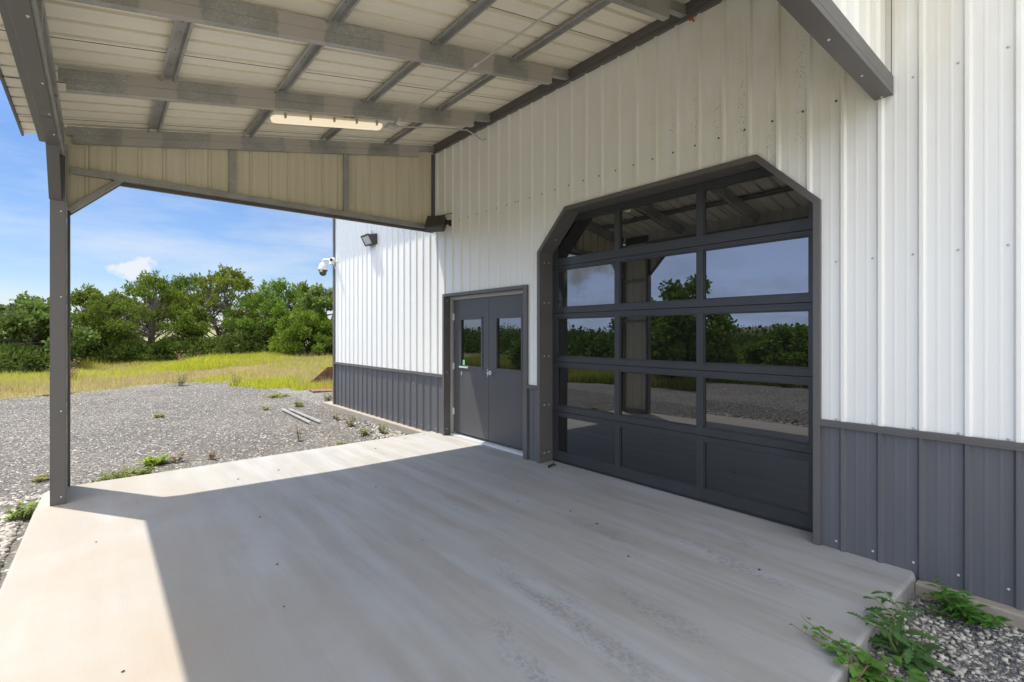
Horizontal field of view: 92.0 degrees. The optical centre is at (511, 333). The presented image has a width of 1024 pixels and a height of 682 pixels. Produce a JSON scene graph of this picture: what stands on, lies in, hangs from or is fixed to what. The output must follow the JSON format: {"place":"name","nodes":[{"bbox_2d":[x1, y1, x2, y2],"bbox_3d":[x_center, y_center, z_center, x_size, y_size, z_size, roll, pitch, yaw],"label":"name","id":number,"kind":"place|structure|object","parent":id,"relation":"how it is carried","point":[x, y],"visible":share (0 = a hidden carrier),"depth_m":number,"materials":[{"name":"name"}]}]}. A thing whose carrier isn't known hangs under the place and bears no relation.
{"place":"outdoors","nodes":[
{"label":"outdoors","id":0,"kind":"place"},
{"bbox_2d":[0,81,332,325],"label":"sky","id":1,"kind":"structure","parent":0,"point":[125,232],"materials":[{"name":"blue"}]},
{"bbox_2d":[167,350,205,364],"bbox_3d":[-14.011,1.102,21.494,1.553,0.894,1.469,0,0,-40],"label":"dead brush","id":2,"kind":"object","parent":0,"point":[179,359],"visible":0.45,"depth_m":21.16,"materials":[{"name":"beige plant"}]},
{"bbox_2d":[2,325,521,449],"bbox_3d":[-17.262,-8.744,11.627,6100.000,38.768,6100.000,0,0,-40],"label":"ground","id":3,"kind":"structure","parent":0,"point":[209,333],"depth_m":38.11,"materials":[{"name":"green plant"}]},
{"bbox_2d":[0,342,49,375],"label":"shrub","id":4,"kind":"object","parent":3,"relation":"on","point":[37,358],"visible":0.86,"depth_m":18.64,"materials":[{"name":"green plant"}]},
{"bbox_2d":[4,291,85,360],"bbox_3d":[-21.457,-0.141,22.493,3.254,3.603,3.251,0,0,-40],"label":"elm tree","id":5,"kind":"object","parent":3,"relation":"on","point":[17,300],"visible":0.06,"depth_m":21.91,"materials":[{"name":"green plant"}]},
{"bbox_2d":[0,296,101,370],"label":"oak tree","id":6,"kind":"object","parent":3,"relation":"on","point":[21,318],"visible":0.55,"depth_m":20.00,"materials":[{"name":"green plant"}]},
{"bbox_2d":[46,358,80,377],"bbox_3d":[-15.011,1.252,16.610,1.009,0.966,0.835,0,0,1],"label":"dead brush","id":7,"kind":"object","parent":3,"relation":"on","point":[72,368],"visible":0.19,"depth_m":16.71,"materials":[{"name":"beige plant"}]},
{"bbox_2d":[33,324,95,361],"bbox_3d":[-22.021,0.465,24.017,2.863,2.536,3.018,0,0,-40],"label":"shrub","id":8,"kind":"object","parent":3,"relation":"on","point":[82,353],"visible":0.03,"depth_m":24.16,"materials":[{"name":"green plant"}]},
{"bbox_2d":[80,335,112,363],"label":"shrub","id":9,"kind":"object","parent":3,"relation":"on","point":[98,347],"visible":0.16,"depth_m":24.70,"materials":[{"name":"green plant"}]},
{"bbox_2d":[70,283,142,344],"bbox_3d":[-22.066,-0.553,25.918,4.503,4.350,4.562,0,0,-40],"label":"juniper tree","id":10,"kind":"object","parent":3,"relation":"on","point":[79,297],"visible":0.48,"depth_m":25.61,"materials":[{"name":"green plant"}]},
{"bbox_2d":[71,289,162,339],"bbox_3d":[-24.808,-0.632,30.912,5.050,4.544,4.603,0,0,-40],"label":"juniper tree","id":11,"kind":"object","parent":3,"relation":"on","point":[126,299],"visible":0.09,"depth_m":31.00,"materials":[{"name":"green plant"}]},
{"bbox_2d":[86,338,167,365],"bbox_3d":[-19.746,1.031,25.504,3.588,1.618,3.281,0,0,-40],"label":"shrub","id":12,"kind":"object","parent":3,"relation":"on","point":[127,349],"visible":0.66,"depth_m":24.68,"materials":[{"name":"green plant"}]},
{"bbox_2d":[70,270,214,344],"bbox_3d":[-19.750,-1.015,26.716,6.210,5.227,6.326,0,0,-40],"label":"juniper tree","id":13,"kind":"object","parent":3,"relation":"on","point":[149,284],"visible":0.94,"depth_m":26.13,"materials":[{"name":"green plant"}]},
{"bbox_2d":[0,350,332,398],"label":"meadow grass","id":14,"kind":"structure","parent":3,"relation":"on","point":[93,382],"depth_m":18.54,"materials":[{"name":"green plant"}]},
{"bbox_2d":[136,334,196,361],"bbox_3d":[-17.757,0.817,25.961,3.263,1.678,3.272,0,0,-40],"label":"shrub","id":15,"kind":"object","parent":3,"relation":"on","point":[168,347],"visible":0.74,"depth_m":25.06,"materials":[{"name":"green plant"}]},
{"bbox_2d":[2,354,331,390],"bbox_3d":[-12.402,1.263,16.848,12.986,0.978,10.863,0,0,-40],"label":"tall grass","id":16,"kind":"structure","parent":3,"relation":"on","point":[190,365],"depth_m":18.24,"materials":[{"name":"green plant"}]},
{"bbox_2d":[135,272,233,339],"bbox_3d":[-20.666,-1.343,31.876,5.686,5.648,5.385,0,0,25],"label":"juniper tree","id":17,"kind":"object","parent":3,"relation":"on","point":[188,284],"visible":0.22,"depth_m":31.42,"materials":[{"name":"green plant"}]},
{"bbox_2d":[144,264,273,346],"bbox_3d":[-16.764,-1.396,29.242,6.062,5.730,6.788,0,0,-5],"label":"juniper tree","id":18,"kind":"object","parent":3,"relation":"on","point":[238,281],"visible":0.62,"depth_m":28.45,"materials":[{"name":"green plant"}]},
{"bbox_2d":[178,335,239,359],"bbox_3d":[-16.335,0.881,26.601,3.304,1.694,4.013,0,0,-40],"label":"shrub","id":19,"kind":"object","parent":3,"relation":"on","point":[197,344],"visible":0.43,"depth_m":25.47,"materials":[{"name":"green plant"}]},
{"bbox_2d":[201,323,274,355],"bbox_3d":[-14.240,0.453,26.515,3.795,2.357,3.703,0,0,2],"label":"shrub","id":20,"kind":"object","parent":3,"relation":"on","point":[237,334],"visible":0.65,"depth_m":25.51,"materials":[{"name":"green plant"}]},
{"bbox_2d":[221,277,318,345],"bbox_3d":[-13.198,-0.926,27.585,5.389,4.679,5.242,0,0,-40],"label":"juniper tree","id":21,"kind":"object","parent":3,"relation":"on","point":[277,303],"visible":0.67,"depth_m":26.81,"materials":[{"name":"green plant"}]},
{"bbox_2d":[239,323,307,353],"bbox_3d":[-12.928,0.377,26.953,3.235,2.282,3.378,0,0,-12],"label":"shrub","id":22,"kind":"object","parent":3,"relation":"on","point":[265,331],"visible":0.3,"depth_m":25.96,"materials":[{"name":"green plant"}]},
{"bbox_2d":[268,280,309,342],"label":"juniper tree","id":23,"kind":"object","parent":3,"relation":"on","point":[304,286],"visible":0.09,"depth_m":29.77,"materials":[{"name":"green plant"}]},
{"bbox_2d":[266,307,332,356],"bbox_3d":[-10.878,0.040,25.953,3.800,2.999,4.341,0,0,-40],"label":"juniper bush","id":24,"kind":"object","parent":3,"relation":"on","point":[286,339],"visible":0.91,"depth_m":24.94,"materials":[{"name":"green plant"}]},
{"bbox_2d":[294,282,332,353],"bbox_3d":[-10.198,-0.760,27.145,3.776,4.088,3.968,0,0,-40],"label":"oak tree","id":25,"kind":"object","parent":3,"relation":"on","point":[316,298],"visible":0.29,"depth_m":26.08,"materials":[{"name":"green plant"}]},
{"bbox_2d":[323,0,1023,629],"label":"metal building","id":26,"kind":"structure","parent":3,"relation":"on","point":[761,258],"depth_m":4.31,"materials":[{"name":"white metal"}]},
{"bbox_2d":[318,258,334,275],"bbox_3d":[-4.383,-1.577,11.637,0.215,0.404,0.587,0,0,-40],"label":"dome camera","id":27,"kind":"object","parent":26,"relation":"attached to","point":[322,269],"visible":0.93,"depth_m":11.70,"materials":[{"name":"white plastic"}]},
{"bbox_2d":[330,257,338,269],"bbox_3d":[-4.078,-1.612,11.305,0.201,0.298,0.234,0,0,-28],"label":"bullet camera","id":28,"kind":"object","parent":26,"relation":"attached to","point":[332,259],"visible":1,"depth_m":11.26,"materials":[{"name":"white plastic"}]},
{"bbox_2d":[360,230,376,246],"bbox_3d":[-2.849,-1.914,9.846,0.200,0.308,0.354,0,0,-40],"label":"wall light","id":29,"kind":"object","parent":26,"relation":"attached to","point":[368,239],"visible":1,"depth_m":9.76,"materials":[{"name":"grey metal"}]},
{"bbox_2d":[424,213,451,231],"bbox_3d":[-1.127,-1.725,7.692,0.415,0.288,0.232,0,0,14],"label":"wall light","id":30,"kind":"object","parent":26,"relation":"attached to","point":[438,223],"visible":1,"depth_m":7.64,"materials":[{"name":"brown metal"}]},
{"bbox_2d":[0,0,893,505],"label":"canopy","id":31,"kind":"object","parent":26,"relation":"attached to","point":[188,98],"visible":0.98,"depth_m":4.80,"materials":[{"name":"white metal"}]},
{"bbox_2d":[270,112,382,129],"bbox_3d":[-2.051,-2.390,5.583,1.235,0.332,0.128,0,0,-40],"label":"strip light","id":32,"kind":"object","parent":31,"relation":"attached to","point":[311,120],"visible":1,"depth_m":5.50,"materials":[{"name":"beige plastic"}]},
{"bbox_2d":[453,297,487,439],"bbox_3d":[-0.642,0.509,7.569,0.060,2.083,0.925,0,0,-40],"label":"door","id":33,"kind":"structure","parent":26,"relation":"in","point":[470,315],"depth_m":7.54,"materials":[{"name":"grey paint"}]},
{"bbox_2d":[382,0,568,140],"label":"electrical conduit","id":34,"kind":"object","parent":26,"relation":"attached to","point":[392,126],"visible":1,"depth_m":5.07,"materials":[{"name":"metal"}]},
{"bbox_2d":[487,294,522,449],"bbox_3d":[-0.089,0.509,6.868,0.114,2.083,0.904,0,0,-40],"label":"door","id":35,"kind":"structure","parent":26,"relation":"in","point":[504,313],"depth_m":6.90,"materials":[{"name":"grey paint"}]},
{"bbox_2d":[552,167,812,532],"bbox_3d":[1.523,0.012,5.134,0.074,3.200,3.262,0,0,-40],"label":"overhead door","id":36,"kind":"structure","parent":26,"relation":"in","point":[682,358],"depth_m":4.79,"materials":[{"name":"black glass"}]},
{"bbox_2d":[0,382,1023,681],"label":"gravel yard","id":37,"kind":"structure","parent":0,"point":[310,398],"depth_m":8.62,"materials":[{"name":"grey gravel"}]},
{"bbox_2d":[2,499,38,520],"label":"weed","id":38,"kind":"object","parent":37,"relation":"on","point":[25,515],"visible":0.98,"depth_m":4.61,"materials":[{"name":"green plant"}]},
{"bbox_2d":[29,473,49,482],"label":"weed","id":39,"kind":"object","parent":37,"relation":"on","point":[40,478],"visible":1,"depth_m":5.82,"materials":[{"name":"green plant"}]},
{"bbox_2d":[88,475,109,482],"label":"weed","id":40,"kind":"object","parent":37,"relation":"on","point":[93,480],"visible":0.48,"depth_m":5.61,"materials":[{"name":"green plant"}]},
{"bbox_2d":[97,464,141,480],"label":"weed","id":41,"kind":"object","parent":37,"relation":"on","point":[120,474],"visible":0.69,"depth_m":5.84,"materials":[{"name":"green plant"}]},
{"bbox_2d":[131,464,156,475],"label":"weed","id":42,"kind":"object","parent":37,"relation":"on","point":[147,470],"visible":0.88,"depth_m":6.04,"materials":[{"name":"green plant"}]},
{"bbox_2d":[136,452,172,465],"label":"weed","id":43,"kind":"object","parent":37,"relation":"on","point":[149,460],"visible":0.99,"depth_m":6.54,"materials":[{"name":"green plant"}]},
{"bbox_2d":[152,413,164,417],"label":"weed","id":44,"kind":"object","parent":37,"relation":"on","point":[159,415],"visible":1,"depth_m":10.28,"materials":[{"name":"green plant"}]},
{"bbox_2d":[167,370,187,385],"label":"weed","id":45,"kind":"object","parent":37,"relation":"on","point":[182,378],"visible":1,"depth_m":16.38,"materials":[{"name":"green plant"}]},
{"bbox_2d":[170,452,185,461],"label":"weed","id":46,"kind":"object","parent":37,"relation":"on","point":[180,457],"visible":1,"depth_m":6.70,"materials":[{"name":"brown plant"}]},
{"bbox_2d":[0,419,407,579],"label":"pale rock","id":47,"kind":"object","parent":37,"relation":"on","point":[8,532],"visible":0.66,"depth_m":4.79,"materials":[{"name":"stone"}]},
{"bbox_2d":[0,382,408,512],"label":"gravel","id":48,"kind":"structure","parent":37,"relation":"on","point":[20,441],"depth_m":9.15,"materials":[{"name":"grey gravel"}]},
{"bbox_2d":[208,450,218,459],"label":"weed","id":49,"kind":"object","parent":37,"relation":"on","point":[213,455],"visible":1,"depth_m":6.85,"materials":[{"name":"brown plant"}]},
{"bbox_2d":[226,370,240,383],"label":"weed","id":50,"kind":"object","parent":37,"relation":"on","point":[234,377],"visible":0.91,"depth_m":16.53,"materials":[{"name":"green plant"}]},
{"bbox_2d":[261,393,290,397],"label":"weed","id":51,"kind":"object","parent":37,"relation":"on","point":[275,395],"visible":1,"depth_m":13.56,"materials":[{"name":"green plant"}]},
{"bbox_2d":[281,408,309,422],"bbox_3d":[-4.531,1.688,10.295,0.041,0.029,2.103,0,0,-38],"label":"steel channel","id":52,"kind":"object","parent":37,"relation":"on","point":[297,416],"visible":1,"depth_m":10.15,"materials":[{"name":"grey metal"}]},
{"bbox_2d":[294,426,301,440],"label":"weed","id":53,"kind":"object","parent":37,"relation":"on","point":[297,432],"visible":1,"depth_m":8.01,"materials":[{"name":"brown plant"}]},
{"bbox_2d":[292,400,304,405],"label":"weed","id":54,"kind":"object","parent":37,"relation":"on","point":[299,404],"visible":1,"depth_m":11.78,"materials":[{"name":"green plant"}]},
{"bbox_2d":[288,408,319,421],"bbox_3d":[-4.366,1.688,10.336,0.041,0.029,2.051,0,0,-39],"label":"steel channel","id":55,"kind":"object","parent":37,"relation":"on","point":[305,415],"visible":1,"depth_m":10.23,"materials":[{"name":"grey metal"}]},
{"bbox_2d":[306,367,332,391],"bbox_3d":[-5.852,1.407,15.754,1.290,0.670,2.050,0,0,-32],"label":"loader bucket","id":56,"kind":"object","parent":37,"relation":"on","point":[324,372],"visible":0.21,"depth_m":16.54,"materials":[{"name":"metal"}]},
{"bbox_2d":[321,391,332,401],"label":"weed","id":57,"kind":"object","parent":37,"relation":"on","point":[325,398],"visible":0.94,"depth_m":12.65,"materials":[{"name":"green plant"}]},
{"bbox_2d":[344,415,355,426],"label":"weed","id":58,"kind":"object","parent":37,"relation":"on","point":[349,423],"visible":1,"depth_m":9.24,"materials":[{"name":"brown plant"}]},
{"bbox_2d":[359,427,368,435],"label":"weed","id":59,"kind":"object","parent":37,"relation":"on","point":[363,432],"visible":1,"depth_m":8.39,"materials":[{"name":"green plant"}]},
{"bbox_2d":[377,423,388,433],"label":"weed","id":60,"kind":"object","parent":37,"relation":"on","point":[381,431],"visible":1,"depth_m":8.59,"materials":[{"name":"green plant"}]},
{"bbox_2d":[0,431,915,681],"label":"concrete pad","id":61,"kind":"object","parent":37,"relation":"on","point":[179,575],"visible":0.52,"depth_m":3.23,"materials":[{"name":"grey concrete"}]},
{"bbox_2d":[864,596,1023,681],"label":"dark gravel","id":62,"kind":"structure","parent":0,"point":[989,671],"depth_m":2.71,"materials":[{"name":"grey gravel"}]},
{"bbox_2d":[790,617,927,681],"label":"vine","id":63,"kind":"object","parent":62,"relation":"on","point":[873,670],"visible":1,"depth_m":2.42,"materials":[{"name":"green plant"}]},
{"bbox_2d":[846,590,953,681],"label":"thistle weed","id":64,"kind":"object","parent":62,"relation":"on","point":[912,656],"visible":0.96,"depth_m":2.66,"materials":[{"name":"green plant"}]},
{"bbox_2d":[922,578,1011,629],"bbox_3d":[2.721,1.633,2.972,0.380,0.214,0.408,0,0,-40],"label":"pigweed","id":65,"kind":"object","parent":62,"relation":"on","point":[948,599],"visible":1,"depth_m":2.95,"materials":[{"name":"green plant"}]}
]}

